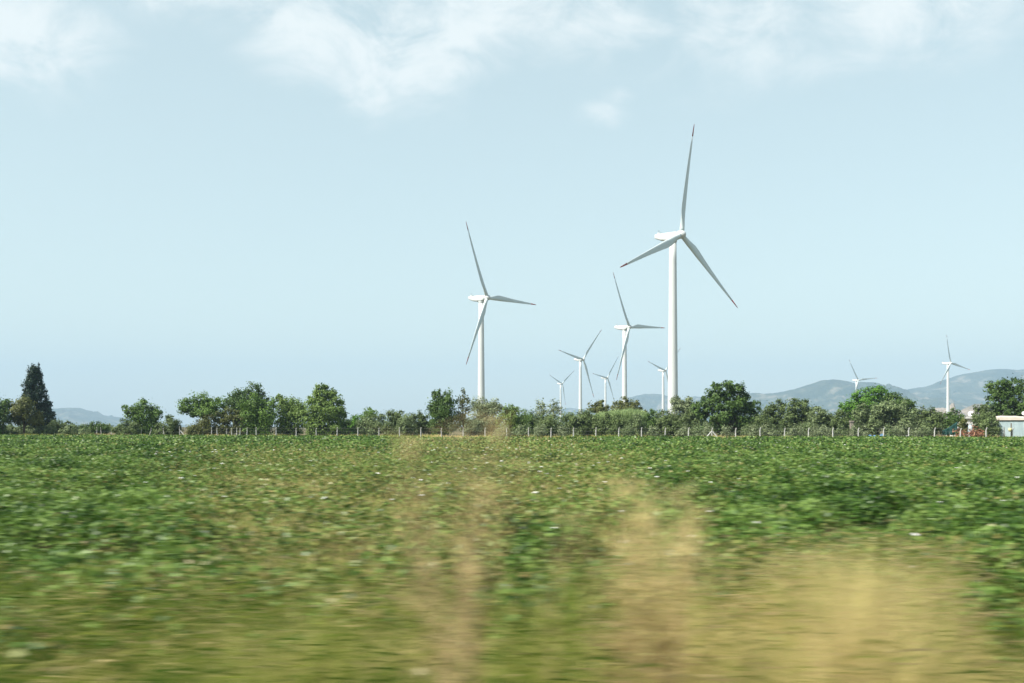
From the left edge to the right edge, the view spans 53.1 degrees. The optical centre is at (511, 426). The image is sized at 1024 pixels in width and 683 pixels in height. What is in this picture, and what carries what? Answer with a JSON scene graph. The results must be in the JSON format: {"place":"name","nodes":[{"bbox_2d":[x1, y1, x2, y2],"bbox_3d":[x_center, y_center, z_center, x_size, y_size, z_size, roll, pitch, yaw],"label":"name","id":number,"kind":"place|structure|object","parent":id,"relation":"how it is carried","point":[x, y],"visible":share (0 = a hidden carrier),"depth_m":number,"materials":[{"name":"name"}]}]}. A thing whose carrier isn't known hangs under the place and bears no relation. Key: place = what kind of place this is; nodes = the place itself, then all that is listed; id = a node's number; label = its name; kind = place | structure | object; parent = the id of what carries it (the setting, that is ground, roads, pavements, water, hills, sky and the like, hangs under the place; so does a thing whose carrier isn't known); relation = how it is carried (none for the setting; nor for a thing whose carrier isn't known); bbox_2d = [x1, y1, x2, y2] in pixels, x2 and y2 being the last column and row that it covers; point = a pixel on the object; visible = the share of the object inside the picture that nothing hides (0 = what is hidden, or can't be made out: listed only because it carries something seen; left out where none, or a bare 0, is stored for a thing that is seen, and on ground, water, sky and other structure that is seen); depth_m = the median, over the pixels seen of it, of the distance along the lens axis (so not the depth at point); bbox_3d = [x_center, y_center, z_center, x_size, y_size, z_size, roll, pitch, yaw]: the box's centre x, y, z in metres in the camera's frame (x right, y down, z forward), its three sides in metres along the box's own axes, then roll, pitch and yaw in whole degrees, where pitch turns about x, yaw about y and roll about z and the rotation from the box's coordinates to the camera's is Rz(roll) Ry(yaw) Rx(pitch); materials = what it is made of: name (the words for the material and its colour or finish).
{"place":"outdoors","nodes":[
{"label":"outdoors","id":0,"kind":"place"},
{"bbox_2d":[5,408,128,426],"bbox_3d":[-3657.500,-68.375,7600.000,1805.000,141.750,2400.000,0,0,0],"label":"hill","id":1,"kind":"structure","parent":0,"point":[79,416],"depth_m":7358.76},
{"bbox_2d":[0,427,1023,682],"bbox_3d":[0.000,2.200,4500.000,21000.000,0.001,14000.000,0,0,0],"label":"ground","id":2,"kind":"structure","parent":0,"point":[132,549],"depth_m":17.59,"materials":[{"name":"green plant"}]},
{"bbox_2d":[0,397,16,434],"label":"broadleaf tree","id":3,"kind":"object","parent":2,"relation":"on","point":[6,417],"visible":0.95,"depth_m":183.91,"materials":[{"name":"green plant"}]},
{"bbox_2d":[6,424,34,434],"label":"shrub","id":4,"kind":"object","parent":2,"relation":"on","point":[16,430],"visible":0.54,"depth_m":189.20,"materials":[{"name":"green plant"}]},
{"bbox_2d":[4,394,46,435],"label":"broadleaf tree","id":5,"kind":"object","parent":2,"relation":"on","point":[19,412],"visible":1,"depth_m":185.44,"materials":[{"name":"green plant"}]},
{"bbox_2d":[18,362,56,428],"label":"conifer tree","id":6,"kind":"object","parent":2,"relation":"on","point":[34,376],"visible":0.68,"depth_m":193.14,"materials":[{"name":"green plant"}]},
{"bbox_2d":[32,425,49,434],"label":"shrub","id":7,"kind":"object","parent":2,"relation":"on","point":[41,430],"visible":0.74,"depth_m":187.66,"materials":[{"name":"green plant"}]},
{"bbox_2d":[46,420,57,434],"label":"shrub","id":8,"kind":"object","parent":2,"relation":"on","point":[53,430],"visible":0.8,"depth_m":188.59,"materials":[{"name":"green plant"}]},
{"bbox_2d":[53,419,70,434],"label":"shrub","id":9,"kind":"object","parent":2,"relation":"on","point":[58,425],"visible":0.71,"depth_m":190.40,"materials":[{"name":"green plant"}]},
{"bbox_2d":[58,424,82,434],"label":"shrub","id":10,"kind":"object","parent":2,"relation":"on","point":[69,429],"visible":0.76,"depth_m":186.30,"materials":[{"name":"green plant"}]},
{"bbox_2d":[80,421,110,434],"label":"shrub","id":11,"kind":"object","parent":2,"relation":"on","point":[97,427],"visible":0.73,"depth_m":204.33,"materials":[{"name":"green plant"}]},
{"bbox_2d":[111,416,141,434],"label":"shrub","id":12,"kind":"object","parent":2,"relation":"on","point":[132,428],"visible":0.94,"depth_m":186.41,"materials":[{"name":"green plant"}]},
{"bbox_2d":[120,398,162,434],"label":"broadleaf tree","id":13,"kind":"object","parent":2,"relation":"on","point":[138,414],"visible":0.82,"depth_m":189.37,"materials":[{"name":"green plant"}]},
{"bbox_2d":[151,412,183,434],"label":"shrub","id":14,"kind":"object","parent":2,"relation":"on","point":[172,427],"visible":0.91,"depth_m":185.32,"materials":[{"name":"green plant"}]},
{"bbox_2d":[174,391,227,421],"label":"broadleaf tree","id":15,"kind":"object","parent":2,"relation":"on","point":[210,405],"visible":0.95,"depth_m":181.41,"materials":[{"name":"green plant"}]},
{"bbox_2d":[183,413,222,434],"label":"shrub","id":16,"kind":"object","parent":2,"relation":"on","point":[205,423],"visible":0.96,"depth_m":179.22,"materials":[{"name":"green plant"}]},
{"bbox_2d":[209,404,249,434],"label":"shrub","id":17,"kind":"object","parent":2,"relation":"on","point":[225,417],"visible":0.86,"depth_m":180.15,"materials":[{"name":"green plant"}]},
{"bbox_2d":[222,381,271,429],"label":"broadleaf tree","id":18,"kind":"object","parent":2,"relation":"on","point":[236,398],"visible":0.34,"depth_m":199.28,"materials":[{"name":"green plant"}]},
{"bbox_2d":[236,393,278,435],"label":"broadleaf tree","id":19,"kind":"object","parent":2,"relation":"on","point":[261,415],"visible":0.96,"depth_m":179.10,"materials":[{"name":"green plant"}]},
{"bbox_2d":[272,393,306,435],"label":"broadleaf tree","id":20,"kind":"object","parent":2,"relation":"on","point":[288,417],"visible":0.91,"depth_m":182.00,"materials":[{"name":"green plant"}]},
{"bbox_2d":[297,382,349,435],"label":"broadleaf tree","id":21,"kind":"object","parent":2,"relation":"on","point":[321,411],"visible":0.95,"depth_m":177.59,"materials":[{"name":"green plant"}]},
{"bbox_2d":[332,417,353,435],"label":"shrub","id":22,"kind":"object","parent":2,"relation":"on","point":[343,429],"visible":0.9,"depth_m":177.44,"materials":[{"name":"green plant"}]},
{"bbox_2d":[347,415,359,434],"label":"shrub","id":23,"kind":"object","parent":2,"relation":"on","point":[352,430],"visible":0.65,"depth_m":185.68,"materials":[{"name":"green plant"}]},
{"bbox_2d":[353,412,369,435],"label":"shrub","id":24,"kind":"object","parent":2,"relation":"on","point":[360,425],"visible":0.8,"depth_m":178.55,"materials":[{"name":"green plant"}]},
{"bbox_2d":[356,406,378,421],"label":"shrub","id":25,"kind":"object","parent":2,"relation":"on","point":[371,411],"visible":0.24,"depth_m":195.44,"materials":[{"name":"green plant"}]},
{"bbox_2d":[362,412,385,435],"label":"shrub","id":26,"kind":"object","parent":2,"relation":"on","point":[373,428],"visible":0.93,"depth_m":176.25,"materials":[{"name":"green plant"}]},
{"bbox_2d":[381,409,404,435],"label":"shrub","id":27,"kind":"object","parent":2,"relation":"on","point":[395,416],"visible":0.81,"depth_m":180.54,"materials":[{"name":"green plant"}]},
{"bbox_2d":[393,412,417,435],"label":"shrub","id":28,"kind":"object","parent":2,"relation":"on","point":[406,424],"visible":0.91,"depth_m":176.39,"materials":[{"name":"green plant"}]},
{"bbox_2d":[412,409,432,435],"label":"shrub","id":29,"kind":"object","parent":2,"relation":"on","point":[422,421],"visible":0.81,"depth_m":179.56,"materials":[{"name":"green plant"}]},
{"bbox_2d":[423,387,461,435],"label":"broadleaf tree","id":30,"kind":"object","parent":2,"relation":"on","point":[439,407],"visible":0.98,"depth_m":175.03,"materials":[{"name":"green plant"}]},
{"bbox_2d":[375,393,526,682],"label":"tall weed","id":31,"kind":"object","parent":2,"relation":"on","point":[464,580],"visible":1,"depth_m":5.64,"materials":[{"name":"beige plant"}]},
{"bbox_2d":[449,387,472,434],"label":"conifer tree","id":32,"kind":"object","parent":2,"relation":"on","point":[462,408],"visible":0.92,"depth_m":176.77,"materials":[{"name":"green plant"}]},
{"bbox_2d":[464,396,503,435],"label":"shrub","id":33,"kind":"object","parent":2,"relation":"on","point":[480,423],"visible":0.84,"depth_m":181.20,"materials":[{"name":"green plant"}]},
{"bbox_2d":[398,527,578,682],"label":"tall weed","id":34,"kind":"object","parent":2,"relation":"on","point":[553,650],"visible":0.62,"depth_m":6.44,"materials":[{"name":"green plant"}]},
{"bbox_2d":[466,223,535,403],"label":"wind turbine","id":35,"kind":"object","parent":2,"relation":"on","point":[482,300],"visible":0.94,"depth_m":580.88,"materials":[{"name":"metal"}]},
{"bbox_2d":[6,413,996,435],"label":"olive grove","id":36,"kind":"object","parent":2,"relation":"on","point":[453,429],"visible":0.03,"depth_m":231.62,"materials":[{"name":"green plant"}]},
{"bbox_2d":[498,421,514,436],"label":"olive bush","id":37,"kind":"object","parent":2,"relation":"on","point":[509,433],"visible":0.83,"depth_m":160.81,"materials":[{"name":"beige plant"}]},
{"bbox_2d":[491,403,528,435],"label":"shrub","id":38,"kind":"object","parent":2,"relation":"on","point":[510,415],"visible":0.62,"depth_m":169.28,"materials":[{"name":"green plant"}]},
{"bbox_2d":[0,434,1023,682],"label":"cotton crop","id":39,"kind":"object","parent":2,"relation":"on","point":[794,490],"visible":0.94,"depth_m":20.79,"materials":[{"name":"green plant"}]},
{"bbox_2d":[33,442,1017,573],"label":"cotton bolls","id":40,"kind":"object","parent":39,"relation":"on","point":[914,534],"visible":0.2,"depth_m":31.58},
{"bbox_2d":[14,432,1017,437],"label":"grass","id":41,"kind":"structure","parent":2,"relation":"on","point":[427,435],"depth_m":167.07,"materials":[{"name":"plant"}]},
{"bbox_2d":[515,423,533,436],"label":"olive bush","id":42,"kind":"object","parent":2,"relation":"on","point":[524,432],"visible":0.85,"depth_m":161.34,"materials":[{"name":"green plant"}]},
{"bbox_2d":[518,406,540,433],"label":"shrub","id":43,"kind":"object","parent":2,"relation":"on","point":[530,420],"visible":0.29,"depth_m":180.34,"materials":[{"name":"green plant"}]},
{"bbox_2d":[532,422,548,437],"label":"olive bush","id":44,"kind":"object","parent":2,"relation":"on","point":[540,432],"visible":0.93,"depth_m":160.64,"materials":[{"name":"green plant"}]},
{"bbox_2d":[531,413,559,436],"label":"shrub","id":45,"kind":"object","parent":2,"relation":"on","point":[548,423],"visible":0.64,"depth_m":171.43,"materials":[{"name":"green plant"}]},
{"bbox_2d":[534,398,565,423],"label":"broadleaf tree","id":46,"kind":"object","parent":2,"relation":"on","point":[554,409],"visible":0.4,"depth_m":185.59,"materials":[{"name":"green plant"}]},
{"bbox_2d":[550,371,573,416],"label":"wind turbine","id":47,"kind":"object","parent":2,"relation":"on","point":[560,383],"visible":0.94,"depth_m":1951.47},
{"bbox_2d":[557,425,571,436],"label":"olive bush","id":48,"kind":"object","parent":2,"relation":"on","point":[562,433],"visible":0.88,"depth_m":159.61,"materials":[{"name":"green plant"}]},
{"bbox_2d":[554,411,577,435],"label":"shrub","id":49,"kind":"object","parent":2,"relation":"on","point":[566,417],"visible":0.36,"depth_m":172.53,"materials":[{"name":"green plant"}]},
{"bbox_2d":[559,331,600,413],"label":"wind turbine","id":50,"kind":"object","parent":2,"relation":"on","point":[579,359],"visible":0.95,"depth_m":1133.55,"materials":[{"name":"metal"}]},
{"bbox_2d":[568,407,599,436],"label":"shrub","id":51,"kind":"object","parent":2,"relation":"on","point":[585,419],"visible":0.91,"depth_m":170.88,"materials":[{"name":"green plant"}]},
{"bbox_2d":[586,400,610,413],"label":"broadleaf tree","id":52,"kind":"object","parent":2,"relation":"on","point":[600,406],"visible":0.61,"depth_m":204.34,"materials":[{"name":"green plant"}]},
{"bbox_2d":[592,412,613,435],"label":"shrub","id":53,"kind":"object","parent":2,"relation":"on","point":[605,422],"visible":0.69,"depth_m":169.36,"materials":[{"name":"green plant"}]},
{"bbox_2d":[593,359,616,404],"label":"wind turbine","id":54,"kind":"object","parent":2,"relation":"on","point":[605,399],"visible":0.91,"depth_m":1678.07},
{"bbox_2d":[606,412,631,434],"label":"shrub","id":55,"kind":"object","parent":2,"relation":"on","point":[620,422],"visible":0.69,"depth_m":167.03,"materials":[{"name":"green plant"}]},
{"bbox_2d":[589,407,650,427],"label":"cane thicket","id":56,"kind":"object","parent":2,"relation":"on","point":[628,412],"visible":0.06,"depth_m":183.93,"materials":[{"name":"green plant"}]},
{"bbox_2d":[236,427,1013,437],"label":"wire fence","id":57,"kind":"object","parent":2,"relation":"on","point":[808,431],"visible":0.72,"depth_m":154.45,"materials":[{"name":"metal"}]},
{"bbox_2d":[609,396,647,412],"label":"broadleaf tree","id":58,"kind":"object","parent":2,"relation":"on","point":[627,404],"visible":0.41,"depth_m":202.41,"materials":[{"name":"green plant"}]},
{"bbox_2d":[620,424,636,435],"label":"olive bush","id":59,"kind":"object","parent":2,"relation":"on","point":[629,433],"visible":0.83,"depth_m":158.59,"materials":[{"name":"green plant"}]},
{"bbox_2d":[627,413,647,435],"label":"shrub","id":60,"kind":"object","parent":2,"relation":"on","point":[635,421],"visible":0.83,"depth_m":166.05,"materials":[{"name":"green plant"}]},
{"bbox_2d":[613,273,663,403],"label":"wind turbine","id":61,"kind":"object","parent":2,"relation":"on","point":[625,336],"visible":0.92,"depth_m":762.20,"materials":[{"name":"metal"}]},
{"bbox_2d":[558,451,743,682],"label":"tall weed","id":62,"kind":"object","parent":2,"relation":"on","point":[636,620],"visible":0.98,"depth_m":6.35,"materials":[{"name":"beige plant"}]},
{"bbox_2d":[641,408,661,435],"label":"shrub","id":63,"kind":"object","parent":2,"relation":"on","point":[649,420],"visible":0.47,"depth_m":169.22,"materials":[{"name":"green plant"}]},
{"bbox_2d":[648,349,679,414],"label":"wind turbine","id":64,"kind":"object","parent":2,"relation":"on","point":[662,370],"visible":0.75,"depth_m":1435.51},
{"bbox_2d":[654,409,684,435],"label":"shrub","id":65,"kind":"object","parent":2,"relation":"on","point":[668,421],"visible":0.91,"depth_m":167.27,"materials":[{"name":"green plant"}]},
{"bbox_2d":[621,127,737,415],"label":"wind turbine","id":66,"kind":"object","parent":2,"relation":"on","point":[669,239],"visible":0.98,"depth_m":414.52,"materials":[{"name":"metal"}]},
{"bbox_2d":[669,395,696,435],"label":"broadleaf tree","id":67,"kind":"object","parent":2,"relation":"on","point":[679,405],"visible":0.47,"depth_m":188.99,"materials":[{"name":"green plant"}]},
{"bbox_2d":[678,406,702,435],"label":"shrub","id":68,"kind":"object","parent":2,"relation":"on","point":[689,419],"visible":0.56,"depth_m":171.67,"materials":[{"name":"green plant"}]},
{"bbox_2d":[689,422,707,436],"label":"olive bush","id":69,"kind":"object","parent":2,"relation":"on","point":[697,429],"visible":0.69,"depth_m":156.41,"materials":[{"name":"green plant"}]},
{"bbox_2d":[687,380,762,435],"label":"broadleaf tree","id":70,"kind":"object","parent":2,"relation":"on","point":[732,409],"visible":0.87,"depth_m":165.11,"materials":[{"name":"green plant"}]},
{"bbox_2d":[720,424,737,436],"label":"olive bush","id":71,"kind":"object","parent":2,"relation":"on","point":[724,432],"visible":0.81,"depth_m":155.22,"materials":[{"name":"green plant"}]},
{"bbox_2d":[746,424,762,436],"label":"olive bush","id":72,"kind":"object","parent":2,"relation":"on","point":[752,430],"visible":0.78,"depth_m":153.64,"materials":[{"name":"green plant"}]},
{"bbox_2d":[745,414,775,435],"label":"shrub","id":73,"kind":"object","parent":2,"relation":"on","point":[762,419],"visible":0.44,"depth_m":162.22,"materials":[{"name":"green plant"}]},
{"bbox_2d":[761,422,785,436],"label":"olive bush","id":74,"kind":"object","parent":2,"relation":"on","point":[765,433],"visible":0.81,"depth_m":153.79,"materials":[{"name":"green plant"}]},
{"bbox_2d":[760,398,793,435],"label":"broadleaf tree","id":75,"kind":"object","parent":2,"relation":"on","point":[773,412],"visible":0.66,"depth_m":169.62,"materials":[{"name":"green plant"}]},
{"bbox_2d":[779,398,814,434],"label":"broadleaf tree","id":76,"kind":"object","parent":2,"relation":"on","point":[792,417],"visible":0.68,"depth_m":167.39,"materials":[{"name":"green plant"}]},
{"bbox_2d":[808,419,826,436],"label":"olive bush","id":77,"kind":"object","parent":2,"relation":"on","point":[818,431],"visible":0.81,"depth_m":151.93,"materials":[{"name":"green plant"}]},
{"bbox_2d":[805,404,834,436],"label":"broadleaf tree","id":78,"kind":"object","parent":2,"relation":"on","point":[823,417],"visible":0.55,"depth_m":163.36,"materials":[{"name":"green plant"}]},
{"bbox_2d":[829,407,854,435],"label":"shrub","id":79,"kind":"object","parent":2,"relation":"on","point":[844,420],"visible":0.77,"depth_m":159.38,"materials":[{"name":"green plant"}]},
{"bbox_2d":[849,402,872,435],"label":"broadleaf tree","id":80,"kind":"object","parent":2,"relation":"on","point":[862,414],"visible":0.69,"depth_m":159.05,"materials":[{"name":"green plant"}]},
{"bbox_2d":[838,383,891,420],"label":"broadleaf tree","id":81,"kind":"object","parent":2,"relation":"on","point":[856,397],"visible":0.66,"depth_m":189.78,"materials":[{"name":"green plant"}]},
{"bbox_2d":[881,423,898,436],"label":"olive bush","id":82,"kind":"object","parent":2,"relation":"on","point":[889,432],"visible":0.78,"depth_m":149.65,"materials":[{"name":"green plant"}]},
{"bbox_2d":[866,398,918,435],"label":"broadleaf tree","id":83,"kind":"object","parent":2,"relation":"on","point":[878,421],"visible":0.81,"depth_m":157.12,"materials":[{"name":"green plant"}]},
{"bbox_2d":[870,389,917,414],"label":"broadleaf tree","id":84,"kind":"object","parent":2,"relation":"on","point":[888,396],"visible":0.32,"depth_m":181.58,"materials":[{"name":"green plant"}]},
{"bbox_2d":[890,417,907,436],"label":"olive bush","id":85,"kind":"object","parent":2,"relation":"on","point":[900,433],"visible":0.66,"depth_m":151.20,"materials":[{"name":"green plant"}]},
{"bbox_2d":[907,421,927,436],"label":"olive bush","id":86,"kind":"object","parent":2,"relation":"on","point":[913,431],"visible":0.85,"depth_m":150.30,"materials":[{"name":"green plant"}]},
{"bbox_2d":[907,405,930,433],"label":"shrub","id":87,"kind":"object","parent":2,"relation":"on","point":[919,415],"visible":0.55,"depth_m":161.27,"materials":[{"name":"green plant"}]},
{"bbox_2d":[916,420,933,436],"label":"olive bush","id":88,"kind":"object","parent":2,"relation":"on","point":[926,429],"visible":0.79,"depth_m":149.78,"materials":[{"name":"green plant"}]},
{"bbox_2d":[917,405,945,435],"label":"shrub","id":89,"kind":"object","parent":2,"relation":"on","point":[934,419],"visible":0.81,"depth_m":159.52,"materials":[{"name":"green plant"}]},
{"bbox_2d":[942,422,957,435],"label":"shade net","id":90,"kind":"object","parent":2,"relation":"on","point":[950,429],"visible":0.92,"depth_m":158.50,"materials":[{"name":"teal fabric"}]},
{"bbox_2d":[939,406,964,436],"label":"shrub","id":91,"kind":"object","parent":2,"relation":"on","point":[951,418],"visible":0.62,"depth_m":162.67,"materials":[{"name":"green plant"}]},
{"bbox_2d":[940,340,969,412],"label":"wind turbine","id":92,"kind":"object","parent":2,"relation":"on","point":[948,364],"visible":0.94,"depth_m":1352.14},
{"bbox_2d":[955,416,968,436],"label":"shrub","id":93,"kind":"object","parent":2,"relation":"on","point":[963,424],"visible":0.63,"depth_m":157.61,"materials":[{"name":"green plant"}]},
{"bbox_2d":[952,422,984,436],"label":"twig heap","id":94,"kind":"object","parent":2,"relation":"on","point":[978,432],"visible":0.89,"depth_m":150.41,"materials":[{"name":"brown plant"}]},
{"bbox_2d":[967,402,995,431],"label":"shrub","id":95,"kind":"object","parent":2,"relation":"on","point":[982,410],"visible":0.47,"depth_m":155.70,"materials":[{"name":"green plant"}]},
{"bbox_2d":[978,415,1001,436],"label":"shrub","id":96,"kind":"object","parent":2,"relation":"on","point":[991,429],"visible":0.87,"depth_m":151.51,"materials":[{"name":"green plant"}]},
{"bbox_2d":[983,376,1023,415],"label":"broadleaf tree","id":97,"kind":"object","parent":2,"relation":"on","point":[1005,392],"visible":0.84,"depth_m":165.40,"materials":[{"name":"green plant"}]},
{"bbox_2d":[996,416,1023,436],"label":"shed","id":98,"kind":"structure","parent":2,"relation":"on","point":[1017,422],"depth_m":151.10,"materials":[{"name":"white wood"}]},
{"bbox_2d":[0,0,1023,426],"label":"sky","id":99,"kind":"structure","parent":0,"point":[214,197],"materials":[{"name":"blue"}]},
{"bbox_2d":[544,408,594,423],"bbox_3d":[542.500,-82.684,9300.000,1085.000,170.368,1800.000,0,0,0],"label":"hill","id":100,"kind":"structure","parent":0,"point":[568,410],"depth_m":9139.79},
{"bbox_2d":[614,394,702,417],"bbox_3d":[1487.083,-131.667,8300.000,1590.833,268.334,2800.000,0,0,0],"label":"hill","id":101,"kind":"structure","parent":0,"point":[649,401],"depth_m":7959.48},
{"bbox_2d":[678,379,970,421],"bbox_3d":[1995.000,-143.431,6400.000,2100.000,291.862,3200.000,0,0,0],"label":"hill","id":102,"kind":"structure","parent":0,"point":[828,395],"depth_m":5931.02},
{"bbox_2d":[883,403,1012,426],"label":"hill","id":103,"kind":"structure","parent":0,"point":[964,411],"depth_m":2461.69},
{"bbox_2d":[907,369,1023,404],"bbox_3d":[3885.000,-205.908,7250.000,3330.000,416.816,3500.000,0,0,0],"label":"hill","id":104,"kind":"structure","parent":0,"point":[968,388],"depth_m":7040.67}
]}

